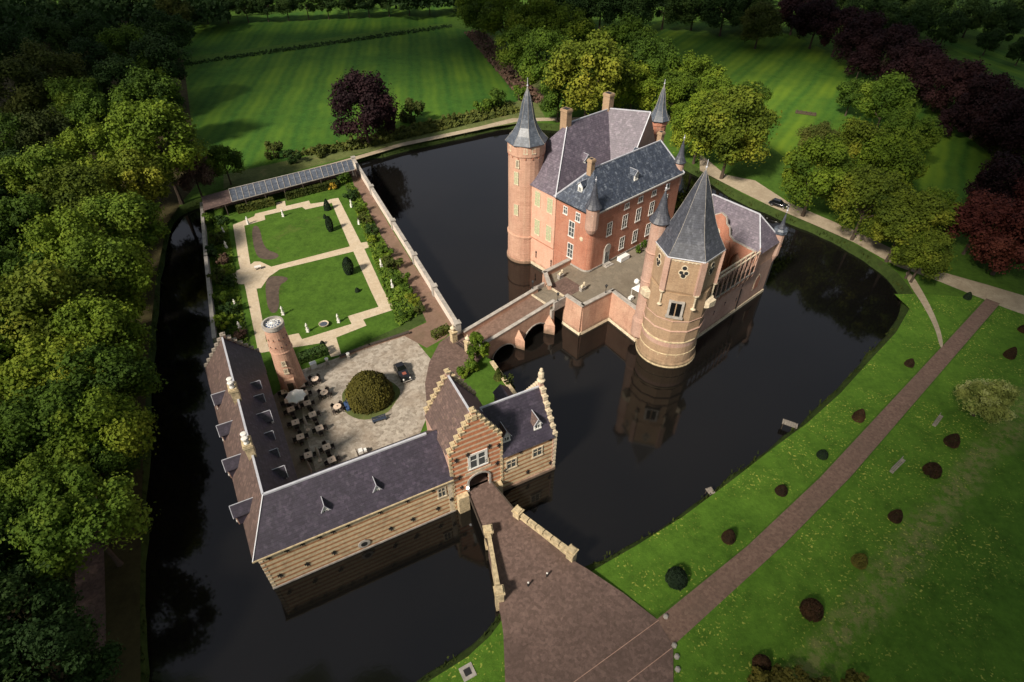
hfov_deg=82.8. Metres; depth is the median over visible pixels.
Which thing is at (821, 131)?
tree
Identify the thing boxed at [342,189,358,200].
shrub
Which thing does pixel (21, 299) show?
tree
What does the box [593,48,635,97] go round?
tree
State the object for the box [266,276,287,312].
flower bed
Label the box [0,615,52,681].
tree
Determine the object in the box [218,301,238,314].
shrub
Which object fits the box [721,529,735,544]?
clipped bush
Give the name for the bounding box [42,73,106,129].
tree
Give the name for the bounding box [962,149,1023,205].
tree
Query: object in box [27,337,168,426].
tree
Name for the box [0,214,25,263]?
tree
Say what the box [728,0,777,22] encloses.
tree
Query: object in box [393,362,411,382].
classic car
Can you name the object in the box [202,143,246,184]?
tree
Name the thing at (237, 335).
shrub
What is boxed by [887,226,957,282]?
tree
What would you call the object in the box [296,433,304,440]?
cafe table
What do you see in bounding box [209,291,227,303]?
shrub
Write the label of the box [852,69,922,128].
tree
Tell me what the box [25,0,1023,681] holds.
ground
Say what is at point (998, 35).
tree
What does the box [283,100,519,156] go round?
bank scrub
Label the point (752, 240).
castle wing
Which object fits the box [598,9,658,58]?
tree
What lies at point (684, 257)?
castle tower
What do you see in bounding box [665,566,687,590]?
clipped bush
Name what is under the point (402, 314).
shrub
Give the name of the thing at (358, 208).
shrub
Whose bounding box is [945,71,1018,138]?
tree
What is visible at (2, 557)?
tree
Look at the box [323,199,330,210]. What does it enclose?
yew
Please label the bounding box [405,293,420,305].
shrub
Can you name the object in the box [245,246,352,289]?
garden path
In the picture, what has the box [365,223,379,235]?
shrub
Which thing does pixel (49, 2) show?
tree
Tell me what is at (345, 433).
courtyard
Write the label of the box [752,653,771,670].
clipped bush
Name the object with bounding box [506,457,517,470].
window
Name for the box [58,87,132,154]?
tree
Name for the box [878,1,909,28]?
tree
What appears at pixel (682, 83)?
tree
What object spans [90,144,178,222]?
tree
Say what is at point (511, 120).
sand path
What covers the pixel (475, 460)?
window
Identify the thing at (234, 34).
field
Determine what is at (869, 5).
tree
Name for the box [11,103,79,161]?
tree
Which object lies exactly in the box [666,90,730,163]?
tree
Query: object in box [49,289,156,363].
tree
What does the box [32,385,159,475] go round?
tree
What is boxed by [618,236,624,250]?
window
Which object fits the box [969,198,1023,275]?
tree
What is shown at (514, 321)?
arched bridge
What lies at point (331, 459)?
cafe table
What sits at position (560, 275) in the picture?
stone lion
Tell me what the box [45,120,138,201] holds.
tree
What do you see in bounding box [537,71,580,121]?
tree
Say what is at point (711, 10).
tree
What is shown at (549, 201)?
window
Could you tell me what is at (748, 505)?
meadow
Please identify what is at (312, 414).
cafe table
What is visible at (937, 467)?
clipped bush
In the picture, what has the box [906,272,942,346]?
sand path
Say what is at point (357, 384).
clipped dome
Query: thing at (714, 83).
tree
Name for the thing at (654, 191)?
window
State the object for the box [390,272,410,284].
shrub
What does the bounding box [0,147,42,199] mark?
tree
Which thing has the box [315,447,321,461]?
parasol
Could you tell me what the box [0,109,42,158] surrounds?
tree
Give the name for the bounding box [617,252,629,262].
covered table
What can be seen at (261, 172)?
verge
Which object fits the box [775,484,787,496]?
clipped bush
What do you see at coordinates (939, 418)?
bench
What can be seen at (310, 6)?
tree
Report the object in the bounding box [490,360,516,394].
island wall
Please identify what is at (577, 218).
window
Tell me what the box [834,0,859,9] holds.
tree
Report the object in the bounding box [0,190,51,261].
tree
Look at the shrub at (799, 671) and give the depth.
56.89 m
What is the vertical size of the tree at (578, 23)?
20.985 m
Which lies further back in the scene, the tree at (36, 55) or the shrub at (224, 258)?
the tree at (36, 55)
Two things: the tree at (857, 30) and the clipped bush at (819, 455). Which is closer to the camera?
the clipped bush at (819, 455)
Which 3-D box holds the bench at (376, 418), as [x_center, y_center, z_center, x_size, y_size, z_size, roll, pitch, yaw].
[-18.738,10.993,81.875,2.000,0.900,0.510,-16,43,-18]
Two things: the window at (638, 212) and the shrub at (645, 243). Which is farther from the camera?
the shrub at (645, 243)
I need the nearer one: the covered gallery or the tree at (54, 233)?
the tree at (54, 233)
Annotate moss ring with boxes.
[342,381,399,419]
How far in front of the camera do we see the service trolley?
77.26 m
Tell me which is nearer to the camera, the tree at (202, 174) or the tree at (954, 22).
the tree at (202, 174)
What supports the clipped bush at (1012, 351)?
on the meadow at (933, 591)
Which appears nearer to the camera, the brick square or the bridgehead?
the brick square
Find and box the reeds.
[140,126,907,680]
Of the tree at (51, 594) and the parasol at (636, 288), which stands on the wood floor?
the tree at (51, 594)
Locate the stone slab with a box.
[459,662,476,681]
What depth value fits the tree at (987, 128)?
147.09 m
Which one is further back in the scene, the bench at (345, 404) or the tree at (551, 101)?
the tree at (551, 101)
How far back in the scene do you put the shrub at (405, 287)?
104.17 m
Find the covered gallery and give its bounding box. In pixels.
[202,159,356,215]
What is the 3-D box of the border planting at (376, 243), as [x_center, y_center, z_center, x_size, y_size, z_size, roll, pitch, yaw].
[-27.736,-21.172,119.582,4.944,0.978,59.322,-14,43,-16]
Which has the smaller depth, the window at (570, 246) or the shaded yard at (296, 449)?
the shaded yard at (296, 449)
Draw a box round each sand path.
[318,117,580,166]
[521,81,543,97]
[700,156,1023,313]
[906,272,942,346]
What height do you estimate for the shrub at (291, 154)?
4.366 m
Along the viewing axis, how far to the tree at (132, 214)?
102.02 m
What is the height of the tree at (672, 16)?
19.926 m
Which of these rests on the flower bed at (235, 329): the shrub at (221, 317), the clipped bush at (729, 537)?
the shrub at (221, 317)
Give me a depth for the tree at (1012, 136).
141.68 m
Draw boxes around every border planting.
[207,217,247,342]
[345,181,421,325]
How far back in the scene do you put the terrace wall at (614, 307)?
100.42 m
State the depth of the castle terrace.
105.41 m
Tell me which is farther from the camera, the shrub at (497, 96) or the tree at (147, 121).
the shrub at (497, 96)
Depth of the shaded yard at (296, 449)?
79.90 m
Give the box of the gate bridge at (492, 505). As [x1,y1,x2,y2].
[467,481,519,545]
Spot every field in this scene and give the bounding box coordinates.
[181,4,451,57]
[186,27,521,169]
[626,20,993,203]
[939,40,1023,81]
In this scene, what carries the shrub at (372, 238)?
on the flower bed at (412, 323)
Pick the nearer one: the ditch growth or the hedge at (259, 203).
the hedge at (259, 203)
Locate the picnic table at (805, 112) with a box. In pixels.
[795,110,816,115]
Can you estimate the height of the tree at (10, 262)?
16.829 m
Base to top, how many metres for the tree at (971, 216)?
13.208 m
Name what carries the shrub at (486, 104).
on the verge at (261, 172)
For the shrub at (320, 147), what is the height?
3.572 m
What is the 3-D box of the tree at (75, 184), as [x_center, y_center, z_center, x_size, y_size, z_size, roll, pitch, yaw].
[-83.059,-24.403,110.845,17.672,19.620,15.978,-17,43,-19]
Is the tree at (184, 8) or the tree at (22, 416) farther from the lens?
the tree at (184, 8)
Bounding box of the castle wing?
[697,194,788,337]
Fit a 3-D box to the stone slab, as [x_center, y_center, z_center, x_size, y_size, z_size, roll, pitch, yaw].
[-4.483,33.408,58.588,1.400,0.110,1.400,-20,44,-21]
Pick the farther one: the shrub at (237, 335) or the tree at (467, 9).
the tree at (467, 9)
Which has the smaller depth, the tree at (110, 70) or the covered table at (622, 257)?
the covered table at (622, 257)
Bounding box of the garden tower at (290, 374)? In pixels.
[261,316,306,393]
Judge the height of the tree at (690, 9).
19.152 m
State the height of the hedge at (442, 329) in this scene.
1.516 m
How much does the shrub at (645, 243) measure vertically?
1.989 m
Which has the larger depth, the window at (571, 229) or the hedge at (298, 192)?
the hedge at (298, 192)
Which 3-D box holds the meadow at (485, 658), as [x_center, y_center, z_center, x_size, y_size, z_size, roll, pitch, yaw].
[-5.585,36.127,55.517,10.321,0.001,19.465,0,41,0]
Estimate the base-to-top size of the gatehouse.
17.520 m
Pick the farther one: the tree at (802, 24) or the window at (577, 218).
the tree at (802, 24)
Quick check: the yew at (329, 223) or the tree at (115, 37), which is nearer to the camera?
the yew at (329, 223)
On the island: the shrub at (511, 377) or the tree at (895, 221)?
the shrub at (511, 377)
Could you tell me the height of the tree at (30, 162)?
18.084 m
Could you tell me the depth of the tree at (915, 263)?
106.61 m
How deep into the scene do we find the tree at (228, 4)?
261.62 m
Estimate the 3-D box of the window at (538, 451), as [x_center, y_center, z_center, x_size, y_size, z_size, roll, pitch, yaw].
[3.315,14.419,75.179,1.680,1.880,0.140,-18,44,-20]
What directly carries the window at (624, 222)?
in the castle keep
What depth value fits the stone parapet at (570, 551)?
68.01 m
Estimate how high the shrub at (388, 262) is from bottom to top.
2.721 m
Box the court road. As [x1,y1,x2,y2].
[425,332,487,405]
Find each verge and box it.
[224,100,544,188]
[468,30,554,110]
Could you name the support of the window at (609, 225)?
in the castle keep
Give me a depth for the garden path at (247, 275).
109.95 m
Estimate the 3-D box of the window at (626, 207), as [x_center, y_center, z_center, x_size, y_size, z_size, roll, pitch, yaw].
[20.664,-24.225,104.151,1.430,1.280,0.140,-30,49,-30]
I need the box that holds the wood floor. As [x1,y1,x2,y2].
[0,17,197,681]
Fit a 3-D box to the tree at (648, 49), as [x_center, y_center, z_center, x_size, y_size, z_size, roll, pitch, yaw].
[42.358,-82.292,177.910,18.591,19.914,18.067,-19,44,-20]
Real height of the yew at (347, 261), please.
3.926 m
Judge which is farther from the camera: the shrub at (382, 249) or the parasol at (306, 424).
the shrub at (382, 249)
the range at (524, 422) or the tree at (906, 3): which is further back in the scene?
the tree at (906, 3)
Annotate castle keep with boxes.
[505,78,685,271]
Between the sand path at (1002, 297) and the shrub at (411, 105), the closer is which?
the sand path at (1002, 297)
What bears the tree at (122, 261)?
on the wood floor
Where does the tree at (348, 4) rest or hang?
on the field at (234, 34)
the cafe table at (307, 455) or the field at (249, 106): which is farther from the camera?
the field at (249, 106)
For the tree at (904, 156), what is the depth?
123.63 m
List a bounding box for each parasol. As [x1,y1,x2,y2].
[285,389,305,407]
[303,416,309,430]
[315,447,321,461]
[631,283,639,293]
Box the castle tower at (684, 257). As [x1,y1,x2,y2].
[631,159,725,367]
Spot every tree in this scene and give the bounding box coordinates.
[0,25,48,80]
[0,53,54,135]
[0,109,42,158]
[0,141,75,195]
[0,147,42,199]
[0,168,27,202]
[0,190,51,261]
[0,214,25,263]
[0,246,60,300]
[0,253,120,353]
[0,292,50,365]
[0,332,19,365]
[0,333,111,401]
[0,359,52,430]
[0,381,105,464]
[0,422,45,477]
[0,443,110,534]
[0,456,160,581]
[0,491,38,572]
[0,514,34,619]
[0,548,85,662]
[0,598,125,681]
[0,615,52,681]
[4,36,89,99]
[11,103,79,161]
[17,203,116,270]
[19,158,119,230]
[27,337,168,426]
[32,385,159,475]
[40,0,63,15]
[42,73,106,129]
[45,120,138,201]
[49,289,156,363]
[52,36,122,97]
[56,0,81,19]
[57,227,159,322]
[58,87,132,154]
[68,10,116,47]
[69,0,94,12]
[73,427,150,486]
[76,189,170,248]
[82,53,138,103]
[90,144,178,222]
[94,22,145,59]
[99,94,214,204]
[106,62,188,148]
[112,0,132,20]
[125,29,193,79]
[131,52,174,92]
[137,9,195,61]
[152,0,198,20]
[174,151,217,196]
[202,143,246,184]
[217,0,238,23]
[233,0,256,22]
[251,0,277,21]
[274,0,298,20]
[292,0,315,19]
[312,0,339,18]
[327,66,401,143]
[334,0,358,18]
[356,0,377,17]
[376,0,395,16]
[417,0,438,14]
[454,0,489,36]
[475,0,526,49]
[492,23,535,77]
[506,0,564,56]
[513,25,577,95]
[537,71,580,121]
[540,26,638,115]
[544,1,596,55]
[555,0,591,19]
[579,0,623,28]
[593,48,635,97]
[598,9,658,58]
[614,60,659,110]
[617,0,653,23]
[627,33,682,97]
[643,0,685,29]
[649,68,697,123]
[666,49,727,106]
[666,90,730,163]
[673,0,714,30]
[687,80,782,178]
[690,74,737,115]
[700,0,750,35]
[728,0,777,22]
[735,80,773,113]
[739,0,784,48]
[776,0,816,34]
[778,133,860,216]
[784,0,840,48]
[795,120,841,161]
[814,4,867,56]
[815,116,894,169]
[821,164,916,240]
[830,7,888,63]
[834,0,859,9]
[835,77,871,115]
[842,46,880,78]
[844,0,886,16]
[851,129,929,191]
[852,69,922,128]
[853,20,920,80]
[864,187,957,262]
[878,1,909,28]
[880,36,946,79]
[881,107,946,153]
[886,0,914,18]
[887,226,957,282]
[888,228,946,278]
[895,13,927,38]
[902,0,943,32]
[905,49,966,106]
[905,186,964,230]
[923,56,993,110]
[925,9,966,45]
[928,0,959,17]
[936,102,971,136]
[938,187,1022,254]
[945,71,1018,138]
[951,0,992,37]
[951,378,1022,425]
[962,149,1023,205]
[964,83,1023,155]
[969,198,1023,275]
[975,27,1008,54]
[980,0,1023,42]
[994,109,1023,163]
[1003,0,1023,32]
[1004,36,1023,65]
[1012,174,1023,211]
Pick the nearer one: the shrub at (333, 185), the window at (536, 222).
the window at (536, 222)
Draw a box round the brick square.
[488,520,672,681]
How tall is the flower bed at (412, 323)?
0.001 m
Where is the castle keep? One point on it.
(585, 193)
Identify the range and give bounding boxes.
[204,332,455,589]
[480,368,557,490]
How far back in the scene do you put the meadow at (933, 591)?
66.80 m
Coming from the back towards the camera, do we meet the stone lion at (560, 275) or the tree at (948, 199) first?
the tree at (948, 199)
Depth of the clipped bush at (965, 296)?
106.00 m
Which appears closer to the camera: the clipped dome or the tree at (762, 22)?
the clipped dome
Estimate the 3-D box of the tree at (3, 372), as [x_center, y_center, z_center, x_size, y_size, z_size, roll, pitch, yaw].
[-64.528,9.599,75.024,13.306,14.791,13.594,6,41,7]
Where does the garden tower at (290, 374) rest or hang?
on the island
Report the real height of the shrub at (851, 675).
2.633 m
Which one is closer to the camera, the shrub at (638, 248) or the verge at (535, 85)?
the shrub at (638, 248)
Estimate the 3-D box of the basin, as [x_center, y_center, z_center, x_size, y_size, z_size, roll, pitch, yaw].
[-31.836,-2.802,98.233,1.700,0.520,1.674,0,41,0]
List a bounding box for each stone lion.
[557,269,563,279]
[579,282,585,291]
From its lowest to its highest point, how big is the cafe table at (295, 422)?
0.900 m
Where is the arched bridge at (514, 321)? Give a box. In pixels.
[462,287,554,359]
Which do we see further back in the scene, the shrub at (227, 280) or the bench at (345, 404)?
the shrub at (227, 280)
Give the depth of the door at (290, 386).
84.95 m
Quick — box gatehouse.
[423,368,503,513]
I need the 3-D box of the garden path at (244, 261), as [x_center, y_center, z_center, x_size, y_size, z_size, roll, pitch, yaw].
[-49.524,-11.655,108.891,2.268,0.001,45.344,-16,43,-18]
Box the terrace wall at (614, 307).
[542,258,636,341]
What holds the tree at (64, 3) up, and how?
on the wood floor
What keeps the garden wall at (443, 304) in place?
on the island
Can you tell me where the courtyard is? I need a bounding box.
[302,336,430,471]
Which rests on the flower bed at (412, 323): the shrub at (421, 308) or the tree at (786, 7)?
the shrub at (421, 308)
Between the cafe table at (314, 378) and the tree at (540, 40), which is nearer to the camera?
the cafe table at (314, 378)
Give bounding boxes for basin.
[319,320,328,326]
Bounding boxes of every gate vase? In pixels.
[449,324,457,342]
[463,335,470,352]
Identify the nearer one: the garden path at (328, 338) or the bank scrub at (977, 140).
the garden path at (328, 338)
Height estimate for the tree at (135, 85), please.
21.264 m
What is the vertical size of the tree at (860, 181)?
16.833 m
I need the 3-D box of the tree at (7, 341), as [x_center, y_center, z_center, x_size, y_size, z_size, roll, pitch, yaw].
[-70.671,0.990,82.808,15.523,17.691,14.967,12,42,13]
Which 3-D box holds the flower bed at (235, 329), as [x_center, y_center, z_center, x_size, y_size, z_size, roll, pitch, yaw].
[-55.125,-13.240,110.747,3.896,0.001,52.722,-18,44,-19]
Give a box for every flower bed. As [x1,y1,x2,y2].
[207,222,250,345]
[252,226,278,259]
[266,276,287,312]
[344,183,425,344]
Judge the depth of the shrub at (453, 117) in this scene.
171.18 m
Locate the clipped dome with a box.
[344,370,394,414]
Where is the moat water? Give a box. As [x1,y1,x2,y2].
[145,129,900,681]
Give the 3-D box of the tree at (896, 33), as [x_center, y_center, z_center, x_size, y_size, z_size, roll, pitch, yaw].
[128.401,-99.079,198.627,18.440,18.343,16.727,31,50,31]
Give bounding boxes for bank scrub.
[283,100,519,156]
[464,29,542,102]
[878,56,1009,164]
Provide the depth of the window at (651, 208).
110.04 m
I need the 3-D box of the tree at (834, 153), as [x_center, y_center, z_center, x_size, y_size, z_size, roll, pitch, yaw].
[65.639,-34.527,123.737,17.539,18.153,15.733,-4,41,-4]
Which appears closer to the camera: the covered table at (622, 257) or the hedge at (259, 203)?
the covered table at (622, 257)
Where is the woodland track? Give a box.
[75,503,105,679]
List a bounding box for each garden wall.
[200,202,217,342]
[339,331,409,357]
[350,156,461,333]
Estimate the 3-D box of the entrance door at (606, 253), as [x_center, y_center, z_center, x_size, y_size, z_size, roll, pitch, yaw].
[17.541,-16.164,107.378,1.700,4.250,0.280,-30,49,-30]
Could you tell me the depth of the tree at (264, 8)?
263.75 m
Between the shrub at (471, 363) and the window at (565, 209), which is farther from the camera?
the window at (565, 209)
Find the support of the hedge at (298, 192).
on the island
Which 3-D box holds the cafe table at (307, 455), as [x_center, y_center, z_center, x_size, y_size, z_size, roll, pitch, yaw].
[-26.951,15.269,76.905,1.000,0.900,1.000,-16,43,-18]
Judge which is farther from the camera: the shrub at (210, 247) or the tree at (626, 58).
the tree at (626, 58)
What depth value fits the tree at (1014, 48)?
213.96 m
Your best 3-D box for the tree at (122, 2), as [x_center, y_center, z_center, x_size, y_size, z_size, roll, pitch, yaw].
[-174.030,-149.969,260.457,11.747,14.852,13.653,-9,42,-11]
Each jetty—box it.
[705,487,714,495]
[781,419,797,429]
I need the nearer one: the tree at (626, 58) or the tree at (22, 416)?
the tree at (22, 416)
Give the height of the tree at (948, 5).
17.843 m
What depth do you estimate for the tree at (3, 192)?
112.72 m
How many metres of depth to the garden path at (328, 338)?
96.39 m
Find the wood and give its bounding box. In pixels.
[0,0,1003,52]
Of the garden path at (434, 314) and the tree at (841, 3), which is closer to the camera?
the garden path at (434, 314)
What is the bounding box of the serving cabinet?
[309,360,317,369]
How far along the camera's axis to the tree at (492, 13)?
220.12 m
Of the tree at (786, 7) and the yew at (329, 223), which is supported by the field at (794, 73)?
the tree at (786, 7)
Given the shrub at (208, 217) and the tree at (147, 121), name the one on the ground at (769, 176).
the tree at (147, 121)
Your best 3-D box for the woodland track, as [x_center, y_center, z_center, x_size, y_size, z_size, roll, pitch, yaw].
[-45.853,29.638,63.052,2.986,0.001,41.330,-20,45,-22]
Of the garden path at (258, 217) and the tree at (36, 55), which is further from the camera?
the tree at (36, 55)
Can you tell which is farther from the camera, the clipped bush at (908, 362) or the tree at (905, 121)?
the tree at (905, 121)
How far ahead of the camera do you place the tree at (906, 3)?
255.27 m
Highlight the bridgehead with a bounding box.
[531,277,579,319]
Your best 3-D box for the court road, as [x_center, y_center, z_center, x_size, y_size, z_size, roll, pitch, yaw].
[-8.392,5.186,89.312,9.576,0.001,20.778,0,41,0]
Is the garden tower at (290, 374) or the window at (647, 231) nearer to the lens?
the garden tower at (290, 374)
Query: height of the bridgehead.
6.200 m
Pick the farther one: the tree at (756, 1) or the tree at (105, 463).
the tree at (756, 1)
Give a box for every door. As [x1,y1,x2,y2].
[287,383,294,391]
[602,244,610,264]
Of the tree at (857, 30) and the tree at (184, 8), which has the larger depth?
the tree at (184, 8)
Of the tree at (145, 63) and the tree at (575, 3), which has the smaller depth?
the tree at (145, 63)
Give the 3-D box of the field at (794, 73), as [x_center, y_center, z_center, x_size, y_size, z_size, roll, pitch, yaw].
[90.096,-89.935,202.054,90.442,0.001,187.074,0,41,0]
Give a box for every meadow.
[429,621,504,681]
[592,294,981,614]
[674,306,1023,681]
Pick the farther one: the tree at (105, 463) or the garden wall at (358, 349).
the garden wall at (358, 349)
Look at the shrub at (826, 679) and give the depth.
56.26 m
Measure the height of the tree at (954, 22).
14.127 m
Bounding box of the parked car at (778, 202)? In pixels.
[768,198,788,208]
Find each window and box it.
[437,486,447,499]
[467,448,488,470]
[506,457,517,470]
[531,445,542,458]
[534,190,540,207]
[534,218,539,236]
[545,224,551,242]
[546,197,552,214]
[562,205,567,215]
[566,242,573,259]
[568,220,574,238]
[575,212,580,222]
[606,221,612,236]
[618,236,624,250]
[621,213,628,229]
[624,202,629,210]
[631,229,637,243]
[634,207,641,222]
[638,195,643,203]
[644,222,650,236]
[648,200,654,215]
[651,189,656,197]
[665,299,684,319]
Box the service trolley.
[355,447,367,455]
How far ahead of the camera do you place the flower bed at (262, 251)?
117.33 m
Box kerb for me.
[574,620,671,681]
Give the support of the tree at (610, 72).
on the ground at (769, 176)
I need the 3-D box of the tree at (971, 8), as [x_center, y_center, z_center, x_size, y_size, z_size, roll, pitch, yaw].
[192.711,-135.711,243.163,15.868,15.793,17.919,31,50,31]
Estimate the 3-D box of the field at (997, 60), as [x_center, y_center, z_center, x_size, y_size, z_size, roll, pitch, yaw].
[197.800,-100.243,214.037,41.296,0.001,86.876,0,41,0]
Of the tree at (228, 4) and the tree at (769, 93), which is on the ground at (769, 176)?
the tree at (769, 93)
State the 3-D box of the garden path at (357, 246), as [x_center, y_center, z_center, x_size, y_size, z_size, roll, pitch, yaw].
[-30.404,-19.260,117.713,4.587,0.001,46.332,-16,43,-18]
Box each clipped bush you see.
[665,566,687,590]
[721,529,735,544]
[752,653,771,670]
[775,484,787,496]
[799,597,823,622]
[816,449,828,459]
[850,553,867,569]
[851,409,865,422]
[888,509,902,523]
[904,358,914,367]
[922,462,942,478]
[943,433,960,448]
[963,292,971,299]
[1003,347,1016,359]
[1017,325,1023,332]
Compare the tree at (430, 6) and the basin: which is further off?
the tree at (430, 6)
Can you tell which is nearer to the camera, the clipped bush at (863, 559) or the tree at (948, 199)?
the clipped bush at (863, 559)
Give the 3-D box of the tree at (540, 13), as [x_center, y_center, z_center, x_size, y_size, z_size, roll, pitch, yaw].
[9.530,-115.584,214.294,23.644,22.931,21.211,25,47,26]
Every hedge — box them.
[235,197,275,213]
[284,179,338,200]
[297,344,328,364]
[430,323,450,339]
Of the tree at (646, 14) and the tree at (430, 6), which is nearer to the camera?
the tree at (646, 14)
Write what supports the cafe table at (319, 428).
on the courtyard
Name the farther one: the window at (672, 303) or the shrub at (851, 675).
the window at (672, 303)
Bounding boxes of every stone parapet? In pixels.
[482,524,504,610]
[511,504,578,562]
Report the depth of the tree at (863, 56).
199.42 m
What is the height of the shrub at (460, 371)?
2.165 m
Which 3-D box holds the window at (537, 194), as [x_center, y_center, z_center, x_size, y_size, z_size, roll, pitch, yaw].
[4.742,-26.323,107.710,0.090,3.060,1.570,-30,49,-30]
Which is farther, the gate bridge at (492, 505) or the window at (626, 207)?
the window at (626, 207)
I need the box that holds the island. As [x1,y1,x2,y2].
[200,174,504,474]
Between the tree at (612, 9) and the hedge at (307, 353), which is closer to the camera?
the hedge at (307, 353)
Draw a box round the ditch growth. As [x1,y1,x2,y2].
[184,24,451,65]
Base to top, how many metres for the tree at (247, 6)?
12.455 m
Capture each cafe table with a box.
[287,406,294,412]
[291,419,299,425]
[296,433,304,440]
[303,399,310,406]
[304,451,312,458]
[308,411,316,418]
[311,376,318,382]
[315,424,323,431]
[320,389,327,396]
[322,443,330,450]
[327,456,336,463]
[333,403,340,410]
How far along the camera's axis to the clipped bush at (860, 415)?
83.53 m
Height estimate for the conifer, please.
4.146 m
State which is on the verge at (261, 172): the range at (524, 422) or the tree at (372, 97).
the tree at (372, 97)
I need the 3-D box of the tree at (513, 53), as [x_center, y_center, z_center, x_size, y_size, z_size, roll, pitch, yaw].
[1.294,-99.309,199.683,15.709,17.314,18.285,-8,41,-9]
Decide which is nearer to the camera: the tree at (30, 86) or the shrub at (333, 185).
the shrub at (333, 185)
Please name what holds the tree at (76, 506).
on the wood floor
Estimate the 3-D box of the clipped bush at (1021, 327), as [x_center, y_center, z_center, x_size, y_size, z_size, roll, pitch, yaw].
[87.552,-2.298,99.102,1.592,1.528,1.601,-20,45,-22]
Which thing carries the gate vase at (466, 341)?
on the island
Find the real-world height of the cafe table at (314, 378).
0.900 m
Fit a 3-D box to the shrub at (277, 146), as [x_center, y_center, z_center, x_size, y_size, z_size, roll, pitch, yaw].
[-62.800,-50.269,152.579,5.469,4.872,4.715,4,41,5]
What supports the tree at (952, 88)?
on the field at (794, 73)
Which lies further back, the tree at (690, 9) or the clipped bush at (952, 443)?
the tree at (690, 9)
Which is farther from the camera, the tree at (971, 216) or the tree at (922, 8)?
the tree at (922, 8)
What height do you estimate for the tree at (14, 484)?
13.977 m
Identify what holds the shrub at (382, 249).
on the flower bed at (412, 323)
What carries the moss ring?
on the courtyard
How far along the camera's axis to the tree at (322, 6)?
268.77 m
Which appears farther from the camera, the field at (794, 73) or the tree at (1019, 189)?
the field at (794, 73)
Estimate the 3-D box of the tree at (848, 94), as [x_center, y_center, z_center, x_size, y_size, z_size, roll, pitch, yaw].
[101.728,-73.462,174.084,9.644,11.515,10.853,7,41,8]
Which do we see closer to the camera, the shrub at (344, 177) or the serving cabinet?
the serving cabinet
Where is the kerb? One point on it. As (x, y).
(621, 647)
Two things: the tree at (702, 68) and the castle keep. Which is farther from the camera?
the tree at (702, 68)
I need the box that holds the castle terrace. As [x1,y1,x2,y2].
[549,242,647,320]
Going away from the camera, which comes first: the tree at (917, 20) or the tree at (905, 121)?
the tree at (905, 121)
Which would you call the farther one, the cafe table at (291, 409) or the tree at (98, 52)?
the tree at (98, 52)
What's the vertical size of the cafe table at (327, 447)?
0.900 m
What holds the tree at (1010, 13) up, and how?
on the ground at (769, 176)
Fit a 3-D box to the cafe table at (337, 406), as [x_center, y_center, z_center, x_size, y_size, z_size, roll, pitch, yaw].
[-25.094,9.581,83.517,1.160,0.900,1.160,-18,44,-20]
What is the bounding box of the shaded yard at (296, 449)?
[273,390,315,477]
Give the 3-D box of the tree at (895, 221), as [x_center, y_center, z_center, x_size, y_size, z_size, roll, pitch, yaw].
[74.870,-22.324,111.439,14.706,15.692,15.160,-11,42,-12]
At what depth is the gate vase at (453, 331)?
94.08 m
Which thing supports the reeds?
on the ground at (769, 176)
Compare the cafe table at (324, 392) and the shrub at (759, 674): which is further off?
the cafe table at (324, 392)
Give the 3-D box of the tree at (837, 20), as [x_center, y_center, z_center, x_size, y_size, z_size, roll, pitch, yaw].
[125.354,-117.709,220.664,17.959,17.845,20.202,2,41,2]
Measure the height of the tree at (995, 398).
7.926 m
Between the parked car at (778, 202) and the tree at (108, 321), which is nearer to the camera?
the tree at (108, 321)
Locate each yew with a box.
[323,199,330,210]
[325,216,333,231]
[342,257,353,275]
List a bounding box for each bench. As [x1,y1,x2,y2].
[343,400,349,410]
[371,414,385,422]
[889,456,905,473]
[932,413,942,426]
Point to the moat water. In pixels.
(643, 447)
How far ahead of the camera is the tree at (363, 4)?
269.93 m
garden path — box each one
[233,225,265,347]
[233,266,263,283]
[234,200,331,225]
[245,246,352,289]
[258,307,393,356]
[330,198,393,308]
[351,168,451,347]
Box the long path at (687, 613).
[657,298,999,642]
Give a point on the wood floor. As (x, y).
(122, 593)
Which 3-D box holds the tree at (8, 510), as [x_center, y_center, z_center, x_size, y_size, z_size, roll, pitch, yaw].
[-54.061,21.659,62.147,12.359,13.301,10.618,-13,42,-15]
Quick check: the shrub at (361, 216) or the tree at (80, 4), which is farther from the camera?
the tree at (80, 4)
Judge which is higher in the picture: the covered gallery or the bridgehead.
the covered gallery
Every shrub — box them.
[200,213,214,224]
[202,244,217,256]
[206,267,225,284]
[208,230,225,245]
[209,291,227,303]
[209,312,229,330]
[214,215,229,225]
[215,252,229,264]
[216,329,231,337]
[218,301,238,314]
[219,274,234,287]
[232,327,247,339]
[264,140,283,159]
[283,149,301,163]
[310,143,326,158]
[328,182,336,189]
[335,172,351,182]
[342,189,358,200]
[352,202,367,212]
[356,211,373,222]
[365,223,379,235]
[367,235,376,241]
[376,245,393,258]
[381,255,403,268]
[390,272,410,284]
[398,309,413,320]
[399,97,424,123]
[399,283,414,296]
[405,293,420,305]
[413,301,425,314]
[446,112,456,119]
[456,365,470,378]
[464,354,478,372]
[466,331,489,357]
[473,97,491,111]
[488,87,506,108]
[502,373,514,389]
[513,84,529,100]
[635,244,640,253]
[641,240,646,248]
[747,666,771,681]
[768,663,794,681]
[779,664,812,681]
[809,676,831,681]
[839,668,869,681]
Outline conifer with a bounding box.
[493,367,502,381]
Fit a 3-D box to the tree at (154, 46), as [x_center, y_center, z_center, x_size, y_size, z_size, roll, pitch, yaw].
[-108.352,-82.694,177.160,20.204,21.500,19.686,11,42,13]

